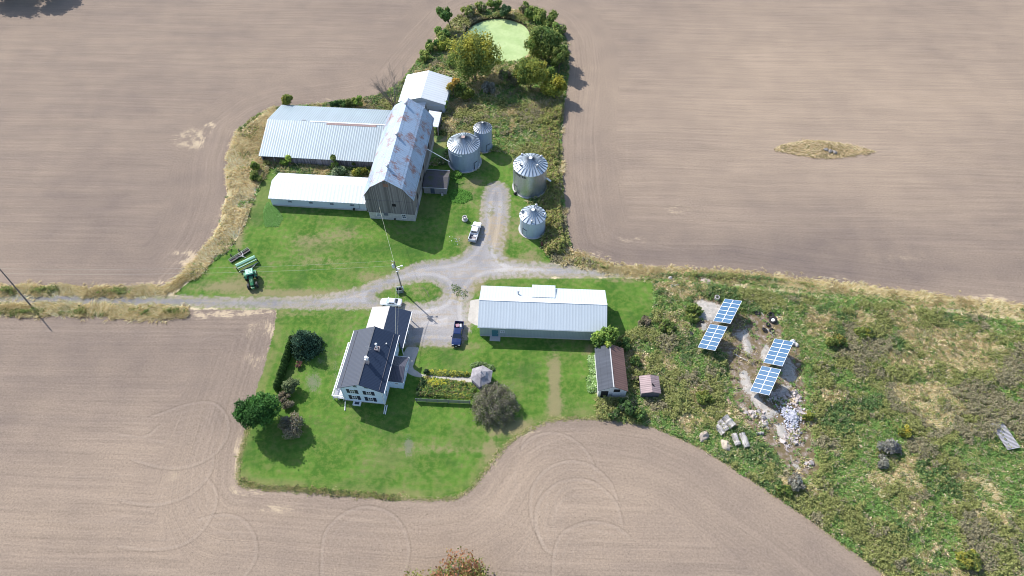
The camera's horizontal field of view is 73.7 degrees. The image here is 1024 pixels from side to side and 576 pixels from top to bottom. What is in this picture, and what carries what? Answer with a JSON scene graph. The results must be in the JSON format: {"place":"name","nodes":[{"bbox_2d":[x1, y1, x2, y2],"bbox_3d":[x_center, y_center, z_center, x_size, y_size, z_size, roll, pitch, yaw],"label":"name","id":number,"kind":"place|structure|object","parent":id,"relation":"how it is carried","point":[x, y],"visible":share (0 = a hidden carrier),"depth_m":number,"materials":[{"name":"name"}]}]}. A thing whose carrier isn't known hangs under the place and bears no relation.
{"place":"outdoors","nodes":[
{"label":"outdoors","id":0,"kind":"place"},
{"bbox_2d":[0,181,638,347],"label":"gravel drive","id":1,"kind":"structure","parent":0,"point":[478,262],"depth_m":151.00,"materials":[{"name":"grey gravel"}]},
{"bbox_2d":[380,297,402,307],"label":"parked car","id":2,"kind":"object","parent":1,"relation":"on","point":[395,302],"visible":0.97,"depth_m":147.61,"materials":[{"name":"white paint"}]},
{"bbox_2d":[451,321,463,346],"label":"pickup truck","id":3,"kind":"object","parent":1,"relation":"on","point":[457,336],"visible":1,"depth_m":141.75,"materials":[{"name":"blue paint"}]},
{"bbox_2d":[468,221,481,242],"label":"pickup truck","id":4,"kind":"object","parent":1,"relation":"on","point":[475,228],"visible":1,"depth_m":159.61,"materials":[{"name":"white paint"}]},
{"bbox_2d":[175,152,653,498],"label":"lawn","id":5,"kind":"structure","parent":0,"point":[408,444],"depth_m":140.88,"materials":[{"name":"green plant"}]},
{"bbox_2d":[228,247,249,262],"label":"land roller","id":6,"kind":"object","parent":5,"relation":"on","point":[241,254],"visible":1,"depth_m":156.38,"materials":[{"name":"metal"}]},
{"bbox_2d":[235,255,257,271],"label":"seed drill","id":7,"kind":"object","parent":5,"relation":"on","point":[246,261],"visible":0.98,"depth_m":154.16,"materials":[{"name":"green metal"}]},
{"bbox_2d":[243,268,258,289],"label":"tractor","id":8,"kind":"object","parent":5,"relation":"on","point":[250,274],"visible":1,"depth_m":150.70,"materials":[{"name":"green metal"}]},
{"bbox_2d":[231,390,282,429],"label":"broadleaf tree","id":9,"kind":"object","parent":5,"relation":"on","point":[256,410],"visible":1,"depth_m":125.77,"materials":[{"name":"green plant"}]},
{"bbox_2d":[263,202,283,226],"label":"nettle patch","id":10,"kind":"object","parent":5,"relation":"on","point":[272,216],"visible":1,"depth_m":164.36,"materials":[{"name":"green plant"}]},
{"bbox_2d":[281,377,299,394],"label":"olive shrub","id":11,"kind":"object","parent":5,"relation":"on","point":[289,385],"visible":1,"depth_m":133.60,"materials":[{"name":"green plant"}]},
{"bbox_2d":[277,410,304,439],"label":"grey shrub","id":12,"kind":"object","parent":5,"relation":"on","point":[290,426],"visible":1,"depth_m":128.06,"materials":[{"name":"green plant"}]},
{"bbox_2d":[289,329,324,362],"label":"spruce tree","id":13,"kind":"object","parent":5,"relation":"on","point":[310,341],"visible":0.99,"depth_m":139.36,"materials":[{"name":"green plant"}]},
{"bbox_2d":[268,173,367,210],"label":"shed","id":14,"kind":"structure","parent":5,"relation":"on","point":[317,191],"depth_m":164.97,"materials":[{"name":"white metal"}]},
{"bbox_2d":[238,477,403,501],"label":"rim weeds","id":15,"kind":"object","parent":5,"relation":"on","point":[385,496],"visible":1,"depth_m":122.94,"materials":[{"name":"green plant"}]},
{"bbox_2d":[332,306,411,414],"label":"farmhouse","id":16,"kind":"object","parent":5,"relation":"on","point":[374,369],"visible":1,"depth_m":133.66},
{"bbox_2d":[403,299,478,381],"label":"concrete walk","id":17,"kind":"structure","parent":5,"relation":"on","point":[412,353],"depth_m":140.74,"materials":[{"name":"grey concrete"}]},
{"bbox_2d":[415,398,470,403],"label":"picket fence","id":18,"kind":"object","parent":5,"relation":"on","point":[443,401],"visible":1,"depth_m":133.42,"materials":[{"name":"grey wood"}]},
{"bbox_2d":[448,188,472,203],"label":"nettle patch","id":19,"kind":"object","parent":5,"relation":"on","point":[459,195],"visible":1,"depth_m":168.43,"materials":[{"name":"green plant"}]},
{"bbox_2d":[470,365,492,390],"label":"gazebo","id":20,"kind":"object","parent":5,"relation":"on","point":[480,376],"visible":0.89,"depth_m":134.35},
{"bbox_2d":[469,361,494,370],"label":"hosta border","id":21,"kind":"object","parent":5,"relation":"on","point":[480,363],"visible":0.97,"depth_m":138.71,"materials":[{"name":"green plant"}]},
{"bbox_2d":[471,376,520,429],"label":"twiggy shrub","id":22,"kind":"object","parent":5,"relation":"on","point":[479,405],"visible":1,"depth_m":130.98,"materials":[{"name":"grey plant"}]},
{"bbox_2d":[512,153,550,198],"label":"grain bin","id":23,"kind":"object","parent":5,"relation":"on","point":[529,174],"visible":1,"depth_m":164.74,"materials":[{"name":"metal"}]},
{"bbox_2d":[518,204,546,238],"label":"grain bin","id":24,"kind":"object","parent":5,"relation":"on","point":[532,222],"visible":1,"depth_m":157.80,"materials":[{"name":"metal"}]},
{"bbox_2d":[478,285,606,340],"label":"drive shed","id":25,"kind":"structure","parent":5,"relation":"on","point":[544,311],"depth_m":141.26,"materials":[{"name":"metal"}]},
{"bbox_2d":[585,374,596,392],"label":"rhubarb plants","id":26,"kind":"object","parent":5,"relation":"on","point":[591,380],"visible":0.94,"depth_m":136.07,"materials":[{"name":"green plant"}]},
{"bbox_2d":[587,355,595,374],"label":"rhubarb plants","id":27,"kind":"object","parent":5,"relation":"on","point":[591,364],"visible":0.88,"depth_m":138.88,"materials":[{"name":"green plant"}]},
{"bbox_2d":[423,169,449,195],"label":"milk house","id":28,"kind":"structure","parent":0,"point":[435,181],"depth_m":168.22,"materials":[{"name":"grey metal"}]},
{"bbox_2d":[465,19,529,60],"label":"pond","id":29,"kind":"structure","parent":0,"point":[510,36],"depth_m":212.08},
{"bbox_2d":[0,0,1023,575],"bbox_3d":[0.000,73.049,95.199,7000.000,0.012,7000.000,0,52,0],"label":"tilled field","id":30,"kind":"structure","parent":0,"point":[122,438],"depth_m":164.47,"materials":[{"name":"brown soil"}]},
{"bbox_2d":[0,298,189,324],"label":"verge grass","id":31,"kind":"structure","parent":30,"relation":"on","point":[52,309],"depth_m":147.08,"materials":[{"name":"beige plant"}]},
{"bbox_2d":[0,260,200,300],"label":"verge grass","id":32,"kind":"structure","parent":30,"relation":"on","point":[139,290],"depth_m":150.48,"materials":[{"name":"beige plant"}]},
{"bbox_2d":[403,546,497,575],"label":"sumac thicket","id":33,"kind":"object","parent":30,"relation":"on","point":[456,571],"visible":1,"depth_m":111.65,"materials":[{"name":"green plant"}]},
{"bbox_2d":[486,0,501,9],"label":"wild bush","id":34,"kind":"object","parent":30,"relation":"on","point":[495,4],"visible":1,"depth_m":218.75,"materials":[{"name":"green plant"}]},
{"bbox_2d":[15,9,1023,575],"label":"meadow ground","id":35,"kind":"structure","parent":0,"point":[439,149],"depth_m":144.28,"materials":[{"name":"green plant"}]},
{"bbox_2d":[0,284,131,296],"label":"verge weeds","id":36,"kind":"object","parent":35,"relation":"on","point":[117,290],"visible":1,"depth_m":150.16,"materials":[{"name":"beige plant"}]},
{"bbox_2d":[193,106,275,269],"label":"dry grass","id":37,"kind":"structure","parent":35,"relation":"on","point":[252,190],"depth_m":169.40,"materials":[{"name":"beige plant"}]},
{"bbox_2d":[249,170,262,181],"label":"yard bush","id":38,"kind":"object","parent":35,"relation":"on","point":[255,175],"visible":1,"depth_m":170.58,"materials":[{"name":"green plant"}]},
{"bbox_2d":[281,94,292,104],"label":"round bush","id":39,"kind":"object","parent":35,"relation":"on","point":[286,99],"visible":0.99,"depth_m":186.19,"materials":[{"name":"green plant"}]},
{"bbox_2d":[259,105,390,167],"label":"cattle shed","id":40,"kind":"structure","parent":35,"relation":"on","point":[316,135],"depth_m":175.84,"materials":[{"name":"silver metal"}]},
{"bbox_2d":[329,100,345,107],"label":"dark bush","id":41,"kind":"object","parent":35,"relation":"on","point":[335,103],"visible":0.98,"depth_m":188.31,"materials":[{"name":"green plant"}]},
{"bbox_2d":[331,164,346,175],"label":"yard bush","id":42,"kind":"object","parent":35,"relation":"on","point":[338,170],"visible":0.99,"depth_m":171.79,"materials":[{"name":"green plant"}]},
{"bbox_2d":[351,167,367,176],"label":"yard bush","id":43,"kind":"object","parent":35,"relation":"on","point":[357,171],"visible":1,"depth_m":171.77,"materials":[{"name":"green plant"}]},
{"bbox_2d":[368,61,418,106],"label":"bare tree","id":44,"kind":"object","parent":35,"relation":"on","point":[383,92],"visible":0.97,"depth_m":184.51,"materials":[{"name":"grey plant"}]},
{"bbox_2d":[182,7,608,280],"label":"tall grass","id":45,"kind":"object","parent":35,"relation":"on","point":[464,120],"visible":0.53,"depth_m":187.17,"materials":[{"name":"green plant"}]},
{"bbox_2d":[362,98,433,220],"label":"barn","id":46,"kind":"structure","parent":35,"relation":"on","point":[395,180],"depth_m":161.78,"materials":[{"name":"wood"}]},
{"bbox_2d":[398,70,451,112],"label":"machine shed","id":47,"kind":"structure","parent":35,"relation":"on","point":[429,89],"depth_m":188.08,"materials":[{"name":"white metal"}]},
{"bbox_2d":[426,105,444,112],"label":"sliding door","id":48,"kind":"structure","parent":47,"relation":"in","point":[431,107],"depth_m":187.10,"materials":[{"name":"white metal"}]},
{"bbox_2d":[425,39,439,50],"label":"wild bush","id":49,"kind":"object","parent":35,"relation":"on","point":[429,45],"visible":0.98,"depth_m":203.90,"materials":[{"name":"green plant"}]},
{"bbox_2d":[429,110,441,135],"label":"lean to","id":50,"kind":"object","parent":35,"relation":"on","point":[437,116],"visible":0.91,"depth_m":182.34,"materials":[{"name":"white metal"}]},
{"bbox_2d":[434,25,450,37],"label":"wild bush","id":51,"kind":"object","parent":35,"relation":"on","point":[438,30],"visible":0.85,"depth_m":208.60,"materials":[{"name":"green plant"}]},
{"bbox_2d":[436,6,452,28],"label":"broadleaf tree","id":52,"kind":"object","parent":35,"relation":"on","point":[446,14],"visible":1,"depth_m":208.25,"materials":[{"name":"green plant"}]},
{"bbox_2d":[437,34,452,51],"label":"wild bush","id":53,"kind":"object","parent":35,"relation":"on","point":[444,40],"visible":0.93,"depth_m":204.13,"materials":[{"name":"green plant"}]},
{"bbox_2d":[445,77,459,97],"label":"turning bush","id":54,"kind":"object","parent":35,"relation":"on","point":[450,85],"visible":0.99,"depth_m":188.49,"materials":[{"name":"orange plant"}]},
{"bbox_2d":[453,83,466,97],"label":"green bush","id":55,"kind":"object","parent":35,"relation":"on","point":[458,92],"visible":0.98,"depth_m":189.34,"materials":[{"name":"green plant"}]},
{"bbox_2d":[447,132,481,172],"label":"grain bin","id":56,"kind":"object","parent":35,"relation":"on","point":[464,152],"visible":0.99,"depth_m":171.00,"materials":[{"name":"metal"}]},
{"bbox_2d":[460,4,475,16],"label":"wild bush","id":57,"kind":"object","parent":35,"relation":"on","point":[470,9],"visible":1,"depth_m":215.58,"materials":[{"name":"green plant"}]},
{"bbox_2d":[461,87,474,99],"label":"green bush","id":58,"kind":"object","parent":35,"relation":"on","point":[469,92],"visible":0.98,"depth_m":189.47,"materials":[{"name":"green plant"}]},
{"bbox_2d":[445,28,505,80],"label":"broadleaf tree","id":59,"kind":"object","parent":35,"relation":"on","point":[471,54],"visible":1,"depth_m":188.66,"materials":[{"name":"green plant"}]},
{"bbox_2d":[473,121,492,152],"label":"grain bin","id":60,"kind":"object","parent":35,"relation":"on","point":[482,131],"visible":0.84,"depth_m":174.69,"materials":[{"name":"metal"}]},
{"bbox_2d":[481,81,495,93],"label":"twiggy bush","id":61,"kind":"object","parent":35,"relation":"on","point":[487,87],"visible":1,"depth_m":191.31,"materials":[{"name":"grey plant"}]},
{"bbox_2d":[498,69,517,85],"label":"brown bush","id":62,"kind":"object","parent":35,"relation":"on","point":[505,75],"visible":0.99,"depth_m":193.21,"materials":[{"name":"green plant"}]},
{"bbox_2d":[512,54,548,88],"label":"broadleaf tree","id":63,"kind":"object","parent":35,"relation":"on","point":[529,71],"visible":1,"depth_m":187.42,"materials":[{"name":"green plant"}]},
{"bbox_2d":[523,5,538,19],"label":"wild bush","id":64,"kind":"object","parent":35,"relation":"on","point":[530,12],"visible":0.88,"depth_m":213.95,"materials":[{"name":"green plant"}]},
{"bbox_2d":[523,23,562,59],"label":"broadleaf tree","id":65,"kind":"object","parent":35,"relation":"on","point":[541,41],"visible":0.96,"depth_m":196.14,"materials":[{"name":"green plant"}]},
{"bbox_2d":[533,8,558,27],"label":"wild bush","id":66,"kind":"object","parent":35,"relation":"on","point":[543,19],"visible":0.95,"depth_m":212.26,"materials":[{"name":"green plant"}]},
{"bbox_2d":[532,96,565,254],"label":"field edge weeds","id":67,"kind":"object","parent":35,"relation":"on","point":[555,240],"visible":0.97,"depth_m":169.46,"materials":[{"name":"green plant"}]},
{"bbox_2d":[540,73,566,97],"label":"broadleaf tree","id":68,"kind":"object","parent":35,"relation":"on","point":[554,86],"visible":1,"depth_m":187.72,"materials":[{"name":"green plant"}]},
{"bbox_2d":[550,44,566,72],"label":"broadleaf tree","id":69,"kind":"object","parent":35,"relation":"on","point":[558,56],"visible":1,"depth_m":193.91,"materials":[{"name":"green plant"}]},
{"bbox_2d":[552,21,566,33],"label":"wild bush","id":70,"kind":"object","parent":35,"relation":"on","point":[559,28],"visible":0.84,"depth_m":208.92,"materials":[{"name":"green plant"}]},
{"bbox_2d":[235,415,887,575],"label":"rim grass","id":71,"kind":"structure","parent":35,"relation":"on","point":[513,439],"depth_m":124.98,"materials":[{"name":"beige plant"}]},
{"bbox_2d":[590,326,620,347],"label":"broadleaf tree","id":72,"kind":"object","parent":35,"relation":"on","point":[608,336],"visible":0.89,"depth_m":137.69,"materials":[{"name":"green plant"}]},
{"bbox_2d":[594,345,627,396],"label":"old shed","id":73,"kind":"structure","parent":35,"relation":"on","point":[611,376],"depth_m":134.10,"materials":[{"name":"grey metal"}]},
{"bbox_2d":[617,336,630,351],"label":"wild bush","id":74,"kind":"object","parent":35,"relation":"on","point":[626,346],"visible":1,"depth_m":140.13,"materials":[{"name":"green plant"}]},
{"bbox_2d":[616,397,636,414],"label":"wild bush","id":75,"kind":"object","parent":35,"relation":"on","point":[627,406],"visible":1,"depth_m":131.08,"materials":[{"name":"green plant"}]},
{"bbox_2d":[630,354,641,366],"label":"wild bush","id":76,"kind":"object","parent":35,"relation":"on","point":[634,360],"visible":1,"depth_m":137.90,"materials":[{"name":"green plant"}]},
{"bbox_2d":[631,406,646,421],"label":"wild bush","id":77,"kind":"object","parent":35,"relation":"on","point":[639,414],"visible":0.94,"depth_m":130.68,"materials":[{"name":"green plant"}]},
{"bbox_2d":[639,374,660,396],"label":"garden hut","id":78,"kind":"object","parent":35,"relation":"on","point":[649,384],"visible":0.98,"depth_m":134.03,"materials":[{"name":"pink metal"}]},
{"bbox_2d":[658,318,675,334],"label":"meadow bush","id":79,"kind":"object","parent":35,"relation":"on","point":[668,326],"visible":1,"depth_m":143.44,"materials":[{"name":"green plant"}]},
{"bbox_2d":[685,303,703,316],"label":"meadow bush","id":80,"kind":"object","parent":35,"relation":"on","point":[695,309],"visible":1,"depth_m":145.88,"materials":[{"name":"green plant"}]},
{"bbox_2d":[695,389,715,405],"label":"meadow bush","id":81,"kind":"object","parent":35,"relation":"on","point":[703,396],"visible":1,"depth_m":133.08,"materials":[{"name":"green plant"}]},
{"bbox_2d":[722,414,736,428],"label":"boulder","id":82,"kind":"object","parent":35,"relation":"on","point":[727,419],"visible":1,"depth_m":130.22,"materials":[{"name":"grey stone"}]},
{"bbox_2d":[739,432,749,447],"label":"boulder","id":83,"kind":"object","parent":35,"relation":"on","point":[744,439],"visible":1,"depth_m":128.11,"materials":[{"name":"grey stone"}]},
{"bbox_2d":[776,484,792,496],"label":"meadow bush","id":84,"kind":"object","parent":35,"relation":"on","point":[785,490],"visible":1,"depth_m":121.98,"materials":[{"name":"green plant"}]},
{"bbox_2d":[787,472,805,491],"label":"meadow bush","id":85,"kind":"object","parent":35,"relation":"on","point":[795,482],"visible":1,"depth_m":122.47,"materials":[{"name":"grey plant"}]},
{"bbox_2d":[571,249,1023,316],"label":"track grass","id":86,"kind":"structure","parent":35,"relation":"on","point":[873,290],"depth_m":151.30,"materials":[{"name":"beige plant"}]},
{"bbox_2d":[594,270,1023,575],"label":"meadow weeds","id":87,"kind":"object","parent":35,"relation":"on","point":[946,437],"visible":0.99,"depth_m":131.63,"materials":[{"name":"green plant"}]},
{"bbox_2d":[824,333,848,347],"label":"meadow bush","id":88,"kind":"object","parent":35,"relation":"on","point":[838,340],"visible":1,"depth_m":140.78,"materials":[{"name":"green plant"}]},
{"bbox_2d":[853,327,874,339],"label":"meadow bush","id":89,"kind":"object","parent":35,"relation":"on","point":[862,332],"visible":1,"depth_m":142.53,"materials":[{"name":"green plant"}]},
{"bbox_2d":[877,453,889,468],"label":"meadow bush","id":90,"kind":"object","parent":35,"relation":"on","point":[883,462],"visible":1,"depth_m":125.15,"materials":[{"name":"grey plant"}]},
{"bbox_2d":[876,438,901,453],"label":"meadow bush","id":91,"kind":"object","parent":35,"relation":"on","point":[891,446],"visible":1,"depth_m":126.44,"materials":[{"name":"grey plant"}]},
{"bbox_2d":[898,424,911,437],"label":"meadow bush","id":92,"kind":"object","parent":35,"relation":"on","point":[905,431],"visible":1,"depth_m":128.66,"materials":[{"name":"yellow plant"}]},
{"bbox_2d":[954,549,981,571],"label":"meadow bush","id":93,"kind":"object","parent":35,"relation":"on","point":[973,560],"visible":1,"depth_m":114.43,"materials":[{"name":"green plant"}]},
{"bbox_2d":[990,421,1019,449],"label":"wagon deck","id":94,"kind":"structure","parent":35,"relation":"on","point":[1007,433],"depth_m":128.53,"materials":[{"name":"wood"}]},
{"bbox_2d":[693,299,818,479],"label":"dirt ground","id":95,"kind":"structure","parent":0,"point":[782,452],"depth_m":137.00,"materials":[{"name":"brown soil"}]},
{"bbox_2d":[698,324,726,350],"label":"solar array","id":96,"kind":"object","parent":95,"relation":"on","point":[712,337],"visible":1,"depth_m":140.18,"materials":[{"name":"blue glass"}]},
{"bbox_2d":[695,299,796,438],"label":"rock outcrop","id":97,"kind":"object","parent":95,"relation":"on","point":[787,368],"visible":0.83,"depth_m":138.09,"materials":[{"name":"grey stone"}]},
{"bbox_2d":[713,299,741,323],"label":"solar array","id":98,"kind":"object","parent":97,"relation":"on","point":[727,311],"visible":1,"depth_m":144.18,"materials":[{"name":"blue glass"}]},
{"bbox_2d":[750,366,780,394],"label":"solar array","id":99,"kind":"object","parent":95,"relation":"on","point":[765,380],"visible":1,"depth_m":134.01,"materials":[{"name":"blue glass"}]},
{"bbox_2d":[763,339,792,365],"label":"solar array","id":100,"kind":"object","parent":95,"relation":"on","point":[778,352],"visible":1,"depth_m":137.97,"materials":[{"name":"blue glass"}]},
{"bbox_2d":[744,389,813,468],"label":"scattered rubble","id":101,"kind":"object","parent":95,"relation":"on","point":[796,400],"visible":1,"depth_m":132.24,"materials":[{"name":"stone"}]},
{"bbox_2d":[775,399,807,433],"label":"stone pile","id":102,"kind":"object","parent":95,"relation":"on","point":[792,416],"visible":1,"depth_m":131.59,"materials":[{"name":"white stone"}]},
{"bbox_2d":[802,410,815,420],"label":"meadow bush","id":103,"kind":"object","parent":95,"relation":"on","point":[810,415],"visible":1,"depth_m":130.77,"materials":[{"name":"green plant"}]},
{"bbox_2d":[774,138,873,158],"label":"dry grass patch","id":104,"kind":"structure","parent":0,"point":[807,144],"depth_m":178.98,"materials":[{"name":"beige plant"}]},
{"label":"garden soil","id":105,"kind":"structure","parent":0,"visible":0},
{"bbox_2d":[416,375,476,399],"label":"flower bed plants","id":106,"kind":"object","parent":105,"relation":"on","point":[455,389],"visible":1,"depth_m":135.24,"materials":[{"name":"green plant"}]},
{"bbox_2d":[427,369,469,376],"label":"border flowers","id":107,"kind":"object","parent":105,"relation":"on","point":[447,373],"visible":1,"depth_m":137.61,"materials":[{"name":"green plant"}]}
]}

